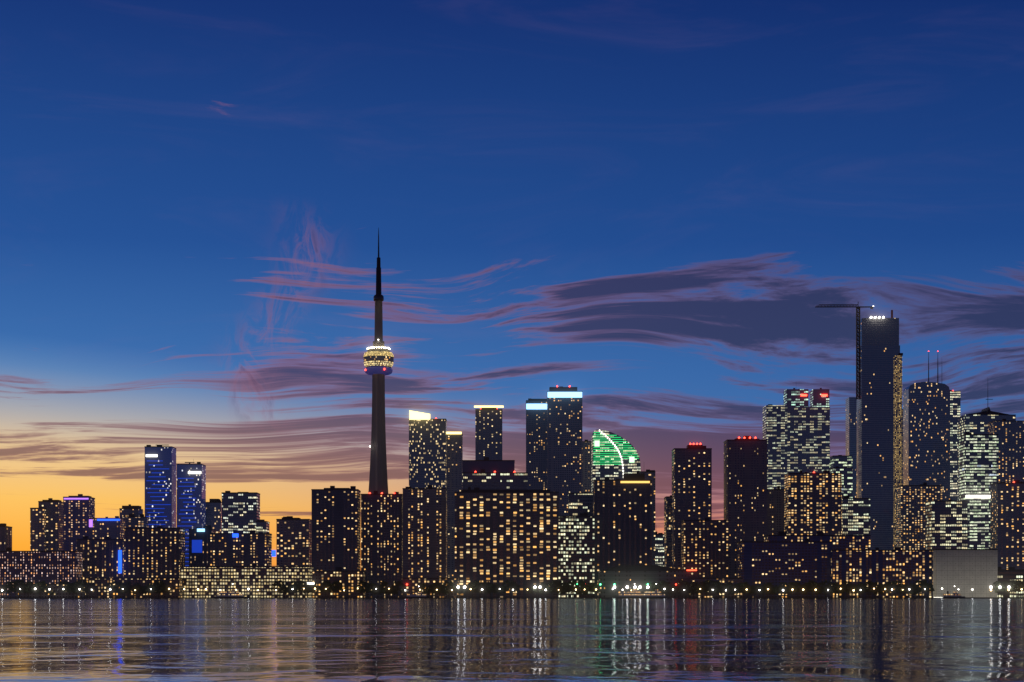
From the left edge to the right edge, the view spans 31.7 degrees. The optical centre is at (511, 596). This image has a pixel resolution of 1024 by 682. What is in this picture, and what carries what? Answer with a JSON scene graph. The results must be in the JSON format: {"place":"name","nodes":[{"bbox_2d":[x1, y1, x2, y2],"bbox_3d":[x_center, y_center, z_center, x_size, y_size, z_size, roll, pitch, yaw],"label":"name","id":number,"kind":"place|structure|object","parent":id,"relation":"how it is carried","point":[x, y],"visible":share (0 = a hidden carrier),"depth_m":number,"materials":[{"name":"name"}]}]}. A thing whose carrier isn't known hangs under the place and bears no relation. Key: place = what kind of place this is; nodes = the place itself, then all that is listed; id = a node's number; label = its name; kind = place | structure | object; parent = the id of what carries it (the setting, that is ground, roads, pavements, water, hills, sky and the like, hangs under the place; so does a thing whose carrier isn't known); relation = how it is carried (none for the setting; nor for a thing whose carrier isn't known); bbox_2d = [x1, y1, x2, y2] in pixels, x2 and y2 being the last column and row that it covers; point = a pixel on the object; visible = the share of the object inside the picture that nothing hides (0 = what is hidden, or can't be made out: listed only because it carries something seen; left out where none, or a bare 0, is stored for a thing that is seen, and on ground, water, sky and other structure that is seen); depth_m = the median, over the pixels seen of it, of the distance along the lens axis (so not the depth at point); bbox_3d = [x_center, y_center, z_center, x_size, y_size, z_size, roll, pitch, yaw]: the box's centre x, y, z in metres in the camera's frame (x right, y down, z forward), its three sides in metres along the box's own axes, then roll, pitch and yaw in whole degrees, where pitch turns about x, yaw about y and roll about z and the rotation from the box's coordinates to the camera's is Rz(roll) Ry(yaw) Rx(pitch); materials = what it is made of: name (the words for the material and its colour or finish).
{"place":"outdoors","nodes":[
{"label":"outdoors","id":0,"kind":"place"},
{"bbox_2d":[0,523,11,550],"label":"building","id":1,"kind":"structure","parent":0,"point":[5,536],"depth_m":2301.73,"materials":[{"name":"grey"}]},
{"bbox_2d":[38,498,62,550],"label":"building","id":2,"kind":"structure","parent":0,"point":[54,525],"depth_m":2360.00,"materials":[{"name":"grey"}]},
{"bbox_2d":[63,494,94,550],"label":"building","id":3,"kind":"structure","parent":0,"point":[78,514],"depth_m":2300.00,"materials":[{"name":"grey"}]},
{"bbox_2d":[89,516,125,538],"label":"building","id":4,"kind":"structure","parent":0,"point":[104,529],"depth_m":2250.00,"materials":[{"name":"grey"}]},
{"bbox_2d":[84,578,183,596],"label":"building","id":5,"kind":"structure","parent":0,"point":[174,585],"depth_m":1935.00,"materials":[{"name":"grey"}]},
{"bbox_2d":[120,514,148,526],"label":"building","id":6,"kind":"structure","parent":0,"point":[132,520],"depth_m":2480.00,"materials":[{"name":"grey"}]},
{"bbox_2d":[144,445,175,526],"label":"building","id":7,"kind":"structure","parent":0,"point":[166,457],"depth_m":2550.00,"materials":[{"name":"blue glass"}]},
{"bbox_2d":[176,459,205,564],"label":"building","id":8,"kind":"structure","parent":0,"point":[191,515],"depth_m":2560.00,"materials":[{"name":"blue glass"}]},
{"bbox_2d":[206,499,221,532],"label":"building","id":9,"kind":"structure","parent":0,"point":[214,513],"depth_m":2600.00,"materials":[{"name":"grey"}]},
{"bbox_2d":[221,491,259,532],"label":"building","id":10,"kind":"structure","parent":0,"point":[238,508],"depth_m":2450.00,"materials":[{"name":"grey glass"}]},
{"bbox_2d":[276,516,311,565],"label":"building","id":11,"kind":"structure","parent":0,"point":[293,541],"depth_m":2150.00,"materials":[{"name":"grey"}]},
{"bbox_2d":[311,486,360,570],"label":"building","id":12,"kind":"structure","parent":0,"point":[336,527],"depth_m":2060.00,"materials":[{"name":"grey"}]},
{"bbox_2d":[312,567,365,596],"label":"building","id":13,"kind":"structure","parent":0,"point":[349,580],"depth_m":1930.00,"materials":[{"name":"grey"}]},
{"bbox_2d":[361,491,402,596],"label":"building","id":14,"kind":"structure","parent":0,"point":[381,536],"depth_m":2080.00,"materials":[{"name":"grey"}]},
{"bbox_2d":[402,485,446,577],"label":"building","id":15,"kind":"structure","parent":0,"point":[424,532],"depth_m":2070.00,"materials":[{"name":"grey"}]},
{"bbox_2d":[402,578,458,596],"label":"building","id":16,"kind":"structure","parent":0,"point":[412,583],"depth_m":1930.00,"materials":[{"name":"grey"}]},
{"bbox_2d":[462,457,514,471],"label":"building","id":17,"kind":"structure","parent":0,"point":[487,464],"depth_m":2300.00,"materials":[{"name":"grey"}]},
{"bbox_2d":[475,408,502,459],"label":"building","id":18,"kind":"structure","parent":0,"point":[488,433],"depth_m":2600.00,"materials":[{"name":"grey"}]},
{"bbox_2d":[462,469,527,489],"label":"building","id":19,"kind":"structure","parent":0,"point":[494,480],"depth_m":2250.00,"materials":[{"name":"grey"}]},
{"bbox_2d":[455,487,558,596],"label":"building","id":20,"kind":"structure","parent":0,"point":[502,536],"depth_m":2000.00,"materials":[{"name":"brown"}]},
{"bbox_2d":[0,599,1023,681],"bbox_3d":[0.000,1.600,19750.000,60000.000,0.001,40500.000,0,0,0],"label":"water","id":21,"kind":"structure","parent":0,"point":[511,640],"depth_m":66.38,"materials":[{"name":"grey liquid"}]},
{"bbox_2d":[214,589,248,598],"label":"ferry","id":22,"kind":"object","parent":21,"relation":"on","point":[231,594],"visible":1,"depth_m":1882.80,"materials":[{"name":"grey metal"}]},
{"bbox_2d":[405,586,430,598],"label":"ferry","id":23,"kind":"object","parent":21,"relation":"on","point":[419,595],"visible":1,"depth_m":1884.77,"materials":[{"name":"grey metal"}]},
{"bbox_2d":[616,585,642,598],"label":"ferry","id":24,"kind":"object","parent":21,"relation":"on","point":[633,594],"visible":0.99,"depth_m":1884.80,"materials":[{"name":"grey"}]},
{"bbox_2d":[641,589,670,598],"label":"ferry","id":25,"kind":"object","parent":21,"relation":"on","point":[655,594],"visible":1,"depth_m":1882.80,"materials":[{"name":"grey"}]},
{"bbox_2d":[941,586,964,598],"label":"ferry","id":26,"kind":"object","parent":21,"relation":"on","point":[955,595],"visible":1,"depth_m":1856.80,"materials":[{"name":"grey metal"}]},
{"bbox_2d":[0,597,1023,598],"bbox_3d":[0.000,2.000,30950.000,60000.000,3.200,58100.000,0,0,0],"label":"seawall","id":27,"kind":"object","parent":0,"point":[505,598],"depth_m":1900.00,"materials":[{"name":"black concrete"}]},
{"bbox_2d":[30,507,45,550],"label":"building","id":28,"kind":"structure","parent":27,"relation":"on","point":[37,529],"depth_m":2350.00,"materials":[{"name":"grey"}]},
{"bbox_2d":[33,581,47,596],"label":"tree","id":29,"kind":"object","parent":27,"relation":"on","point":[39,583],"visible":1,"depth_m":1915.39,"materials":[{"name":"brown plant"}]},
{"bbox_2d":[0,548,82,596],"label":"building","id":30,"kind":"structure","parent":27,"relation":"on","point":[46,566],"depth_m":2050.00,"materials":[{"name":"grey"}]},
{"bbox_2d":[15,583,86,596],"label":"building","id":31,"kind":"structure","parent":27,"relation":"on","point":[57,588],"depth_m":1925.00,"materials":[{"name":"grey"}]},
{"bbox_2d":[74,580,88,596],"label":"tree","id":32,"kind":"object","parent":27,"relation":"on","point":[81,584],"visible":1,"depth_m":1915.73,"materials":[{"name":"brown plant"}]},
{"bbox_2d":[77,536,123,579],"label":"building","id":33,"kind":"structure","parent":27,"relation":"on","point":[100,558],"depth_m":2100.00,"materials":[{"name":"grey"}]},
{"bbox_2d":[118,550,121,572],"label":"illuminated sign","id":34,"kind":"object","parent":33,"relation":"attached to","point":[119,561],"visible":1,"depth_m":2099.35,"materials":[{"name":"blue plastic"}]},
{"bbox_2d":[110,581,123,596],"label":"tree","id":35,"kind":"object","parent":27,"relation":"on","point":[118,583],"visible":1,"depth_m":1918.06,"materials":[{"name":"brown plant"}]},
{"bbox_2d":[119,504,142,515],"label":"building","id":36,"kind":"structure","parent":27,"relation":"on","point":[130,509],"depth_m":2500.00,"materials":[{"name":"grey"}]},
{"bbox_2d":[124,526,184,577],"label":"building","id":37,"kind":"structure","parent":27,"relation":"on","point":[155,552],"depth_m":2040.00,"materials":[{"name":"grey"}]},
{"bbox_2d":[148,580,168,596],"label":"tree","id":38,"kind":"object","parent":27,"relation":"on","point":[161,583],"visible":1,"depth_m":1918.54,"materials":[{"name":"brown plant"}]},
{"bbox_2d":[189,525,215,565],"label":"building","id":39,"kind":"structure","parent":27,"relation":"on","point":[200,559],"depth_m":2120.00,"materials":[{"name":"grey"}]},
{"bbox_2d":[192,540,201,552],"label":"illuminated sign","id":40,"kind":"object","parent":39,"relation":"attached to","point":[196,546],"visible":1,"depth_m":2119.35,"materials":[{"name":"blue plastic"}]},
{"bbox_2d":[210,522,271,565],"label":"building","id":41,"kind":"structure","parent":27,"relation":"on","point":[246,549],"depth_m":2080.00,"materials":[{"name":"grey"}]},
{"bbox_2d":[179,564,313,596],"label":"building","id":42,"kind":"structure","parent":27,"relation":"on","point":[256,580],"depth_m":1960.00,"materials":[{"name":"concrete"},{"name":"glass"}]},
{"bbox_2d":[256,520,269,532],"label":"building","id":43,"kind":"structure","parent":27,"relation":"on","point":[262,526],"depth_m":2440.00,"materials":[{"name":"grey"}]},
{"bbox_2d":[271,580,284,591],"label":"tree","id":44,"kind":"object","parent":27,"relation":"on","point":[276,583],"visible":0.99,"depth_m":1938.26,"materials":[{"name":"brown plant"}]},
{"bbox_2d":[318,580,333,596],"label":"tree","id":45,"kind":"object","parent":27,"relation":"on","point":[325,583],"visible":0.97,"depth_m":1921.48,"materials":[{"name":"brown plant"}]},
{"bbox_2d":[328,581,345,596],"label":"tree","id":46,"kind":"object","parent":27,"relation":"on","point":[334,584],"visible":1,"depth_m":1920.09,"materials":[{"name":"brown plant"}]},
{"bbox_2d":[363,228,393,493],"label":"observation tower","id":47,"kind":"structure","parent":27,"relation":"on","point":[378,358],"depth_m":2694.64,"materials":[{"name":"grey concrete"}]},
{"bbox_2d":[391,581,404,596],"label":"tree","id":48,"kind":"object","parent":27,"relation":"on","point":[398,584],"visible":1,"depth_m":1912.68,"materials":[{"name":"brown plant"}]},
{"bbox_2d":[409,418,446,487],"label":"building","id":49,"kind":"structure","parent":27,"relation":"on","point":[427,452],"depth_m":2450.00,"materials":[{"name":"grey"}]},
{"bbox_2d":[409,410,429,419],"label":"crown","id":50,"kind":"object","parent":49,"relation":"attached to","point":[414,415],"visible":1,"depth_m":2449.00},
{"bbox_2d":[441,581,455,596],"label":"tree","id":51,"kind":"object","parent":27,"relation":"on","point":[449,583],"visible":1,"depth_m":1916.52,"materials":[{"name":"brown plant"}]},
{"bbox_2d":[446,434,462,577],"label":"building","id":52,"kind":"structure","parent":27,"relation":"on","point":[454,450],"depth_m":2470.00,"materials":[{"name":"grey glass"}]},
{"bbox_2d":[468,580,481,596],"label":"tree","id":53,"kind":"object","parent":27,"relation":"on","point":[475,585],"visible":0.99,"depth_m":1918.39,"materials":[{"name":"brown plant"}]},
{"bbox_2d":[544,581,559,592],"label":"tree","id":54,"kind":"object","parent":27,"relation":"on","point":[551,584],"visible":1,"depth_m":1913.31,"materials":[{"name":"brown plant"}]},
{"bbox_2d":[675,581,689,596],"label":"tree","id":55,"kind":"object","parent":27,"relation":"on","point":[680,587],"visible":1,"depth_m":1921.32,"materials":[{"name":"green plant"}]},
{"bbox_2d":[737,582,752,596],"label":"tree","id":56,"kind":"object","parent":27,"relation":"on","point":[743,585],"visible":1,"depth_m":1919.29,"materials":[{"name":"green plant"}]},
{"bbox_2d":[737,538,831,596],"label":"building","id":57,"kind":"structure","parent":27,"relation":"on","point":[775,563],"depth_m":1960.00,"materials":[{"name":"grey"}]},
{"bbox_2d":[784,581,798,596],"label":"tree","id":58,"kind":"object","parent":27,"relation":"on","point":[793,587],"visible":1,"depth_m":1915.63,"materials":[{"name":"green plant"}]},
{"bbox_2d":[803,580,820,596],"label":"tree","id":59,"kind":"object","parent":27,"relation":"on","point":[811,582],"visible":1,"depth_m":1915.62,"materials":[{"name":"green plant"}]},
{"bbox_2d":[764,531,870,549],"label":"building","id":60,"kind":"structure","parent":27,"relation":"on","point":[850,542],"depth_m":2010.00,"materials":[{"name":"grey"}]},
{"bbox_2d":[827,583,840,596],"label":"tree","id":61,"kind":"object","parent":27,"relation":"on","point":[833,586],"visible":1,"depth_m":1913.15,"materials":[{"name":"green plant"}]},
{"bbox_2d":[831,547,932,596],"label":"building","id":62,"kind":"structure","parent":27,"relation":"on","point":[908,567],"depth_m":1955.00,"materials":[{"name":"grey"}]},
{"bbox_2d":[886,581,903,596],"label":"tree","id":63,"kind":"object","parent":27,"relation":"on","point":[893,583],"visible":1,"depth_m":1912.99,"materials":[{"name":"green plant"}]},
{"bbox_2d":[894,353,902,546],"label":"building","id":64,"kind":"structure","parent":27,"relation":"on","point":[898,420],"depth_m":2698.00,"materials":[{"name":"grey"}]},
{"bbox_2d":[931,549,997,596],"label":"silo building","id":65,"kind":"structure","parent":27,"relation":"on","point":[965,572],"depth_m":1940.00,"materials":[{"name":"grey concrete"}]},
{"bbox_2d":[992,581,1006,596],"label":"tree","id":66,"kind":"object","parent":27,"relation":"on","point":[997,585],"visible":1,"depth_m":1916.62,"materials":[{"name":"green plant"}]},
{"bbox_2d":[998,567,1023,596],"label":"building","id":67,"kind":"structure","parent":27,"relation":"on","point":[1010,573],"depth_m":1950.00,"materials":[{"name":"grey"}]},
{"bbox_2d":[1011,580,1023,596],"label":"tree","id":68,"kind":"object","parent":27,"relation":"on","point":[1020,583],"visible":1,"depth_m":1912.19,"materials":[{"name":"green plant"}]},
{"bbox_2d":[0,0,1023,565],"label":"sky","id":69,"kind":"structure","parent":0,"point":[648,209],"materials":[{"name":"blue"}]},
{"bbox_2d":[526,398,546,489],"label":"building","id":70,"kind":"structure","parent":0,"point":[536,444],"depth_m":2520.00,"materials":[{"name":"grey"}]},
{"bbox_2d":[526,404,546,408],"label":"led","id":71,"kind":"object","parent":70,"relation":"attached to","point":[536,406],"visible":1,"depth_m":2519.35},
{"bbox_2d":[547,386,582,515],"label":"building","id":72,"kind":"structure","parent":0,"point":[564,447],"depth_m":2500.00,"materials":[{"name":"blue"}]},
{"bbox_2d":[548,392,581,397],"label":"led","id":73,"kind":"object","parent":72,"relation":"attached to","point":[564,394],"visible":1,"depth_m":2499.35},
{"bbox_2d":[559,512,594,596],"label":"building","id":74,"kind":"structure","parent":0,"point":[576,548],"depth_m":2040.00,"materials":[{"name":"grey"}]},
{"bbox_2d":[568,492,592,515],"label":"building","id":75,"kind":"structure","parent":0,"point":[578,503],"depth_m":2200.00,"materials":[{"name":"grey"}]},
{"bbox_2d":[582,440,590,492],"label":"building","id":76,"kind":"structure","parent":0,"point":[586,465],"depth_m":2650.00,"materials":[{"name":"grey"}]},
{"bbox_2d":[591,429,640,492],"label":"curved-top building","id":77,"kind":"structure","parent":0,"point":[611,472],"depth_m":2600.00,"materials":[{"name":"green glass"}]},
{"bbox_2d":[593,471,651,596],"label":"building","id":78,"kind":"structure","parent":0,"point":[622,513],"depth_m":2050.00,"materials":[{"name":"grey"}]},
{"bbox_2d":[598,571,690,596],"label":"pavilion","id":79,"kind":"structure","parent":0,"point":[608,580],"depth_m":1950.00,"materials":[{"name":"grey"}]},
{"bbox_2d":[602,565,686,570],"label":"roof","id":80,"kind":"structure","parent":79,"relation":"attached to","point":[638,568],"depth_m":1950.00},
{"bbox_2d":[639,469,655,564],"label":"building","id":81,"kind":"structure","parent":0,"point":[649,474],"depth_m":2300.00,"materials":[{"name":"grey"}]},
{"bbox_2d":[655,531,663,565],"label":"building","id":82,"kind":"structure","parent":0,"point":[659,549],"depth_m":2400.00,"materials":[{"name":"grey glass"}]},
{"bbox_2d":[664,495,671,567],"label":"building","id":83,"kind":"structure","parent":0,"point":[667,531],"depth_m":2200.00,"materials":[{"name":"grey"}]},
{"bbox_2d":[672,443,711,568],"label":"building","id":84,"kind":"structure","parent":0,"point":[691,482],"depth_m":2150.00,"materials":[{"name":"grey"}]},
{"bbox_2d":[681,518,728,577],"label":"building","id":85,"kind":"structure","parent":0,"point":[705,548],"depth_m":2040.00,"materials":[{"name":"grey"}]},
{"bbox_2d":[690,578,742,596],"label":"building","id":86,"kind":"structure","parent":0,"point":[734,581],"depth_m":1935.00,"materials":[{"name":"grey"}]},
{"bbox_2d":[723,436,766,577],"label":"building","id":87,"kind":"structure","parent":0,"point":[745,486],"depth_m":2150.00,"materials":[{"name":"grey"}]},
{"bbox_2d":[763,404,786,488],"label":"building","id":88,"kind":"structure","parent":0,"point":[775,426],"depth_m":2800.00,"materials":[{"name":"grey glass"}]},
{"bbox_2d":[767,486,783,534],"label":"building","id":89,"kind":"structure","parent":0,"point":[775,511],"depth_m":2250.00,"materials":[{"name":"grey"}]},
{"bbox_2d":[787,407,829,472],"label":"building","id":90,"kind":"structure","parent":0,"point":[808,437],"depth_m":2820.00,"materials":[{"name":"grey glass"}]},
{"bbox_2d":[784,388,807,406],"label":"building","id":91,"kind":"structure","parent":90,"relation":"on","point":[793,397],"depth_m":2822.00,"materials":[{"name":"grey"}]},
{"bbox_2d":[810,388,828,406],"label":"building","id":92,"kind":"structure","parent":90,"relation":"on","point":[817,399],"depth_m":2822.00,"materials":[{"name":"grey"}]},
{"bbox_2d":[784,466,841,534],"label":"building","id":93,"kind":"structure","parent":0,"point":[813,503],"depth_m":2200.00,"materials":[{"name":"grey"}]},
{"bbox_2d":[829,455,851,467],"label":"building","id":94,"kind":"structure","parent":0,"point":[841,461],"depth_m":2700.00,"materials":[{"name":"grey glass"}]},
{"bbox_2d":[829,466,852,497],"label":"building","id":95,"kind":"structure","parent":0,"point":[846,472],"depth_m":2600.00,"materials":[{"name":"grey glass"}]},
{"bbox_2d":[846,397,856,497],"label":"building","id":96,"kind":"structure","parent":0,"point":[851,426],"depth_m":3000.00,"materials":[{"name":"blue"}]},
{"bbox_2d":[842,489,870,534],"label":"building","id":97,"kind":"structure","parent":0,"point":[855,516],"depth_m":2350.00,"materials":[{"name":"grey"}]},
{"bbox_2d":[857,345,899,549],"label":"building","id":98,"kind":"structure","parent":0,"point":[875,442],"depth_m":2700.00,"materials":[{"name":"blue"}]},
{"bbox_2d":[815,304,873,399],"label":"tower crane","id":99,"kind":"object","parent":98,"relation":"on","point":[859,307],"visible":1,"depth_m":2713.29,"materials":[{"name":"grey metal"}]},
{"bbox_2d":[858,317,898,347],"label":"skyscraper top","id":100,"kind":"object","parent":98,"relation":"on","point":[879,331],"depth_m":2702.00,"materials":[{"name":"blue"}]},
{"bbox_2d":[896,482,941,549],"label":"building","id":101,"kind":"structure","parent":0,"point":[911,500],"depth_m":2400.00,"materials":[{"name":"grey"}]},
{"bbox_2d":[903,382,949,499],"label":"building","id":102,"kind":"structure","parent":0,"point":[926,431],"depth_m":2900.00,"materials":[{"name":"blue"}]},
{"bbox_2d":[926,492,967,549],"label":"building","id":103,"kind":"structure","parent":0,"point":[946,524],"depth_m":2250.00,"materials":[{"name":"grey"}]},
{"bbox_2d":[950,390,960,499],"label":"building","id":104,"kind":"structure","parent":0,"point":[955,405],"depth_m":2950.00,"materials":[{"name":"grey glass"}]},
{"bbox_2d":[959,432,998,548],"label":"building","id":105,"kind":"structure","parent":0,"point":[978,464],"depth_m":2500.00,"materials":[{"name":"grey"}]},
{"bbox_2d":[958,414,1015,499],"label":"building","id":106,"kind":"structure","parent":0,"point":[975,424],"depth_m":2850.00,"materials":[{"name":"grey"}]},
{"bbox_2d":[966,407,1009,414],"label":"roof","id":107,"kind":"structure","parent":106,"relation":"on","point":[987,411],"depth_m":2850.00,"materials":[{"name":"black metal"}]},
{"bbox_2d":[987,419,1023,482],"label":"building","id":108,"kind":"structure","parent":0,"point":[1010,451],"depth_m":2700.00,"materials":[{"name":"blue"}]},
{"bbox_2d":[990,480,1023,568],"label":"building","id":109,"kind":"structure","parent":0,"point":[1007,520],"depth_m":2300.00,"materials":[{"name":"grey"}]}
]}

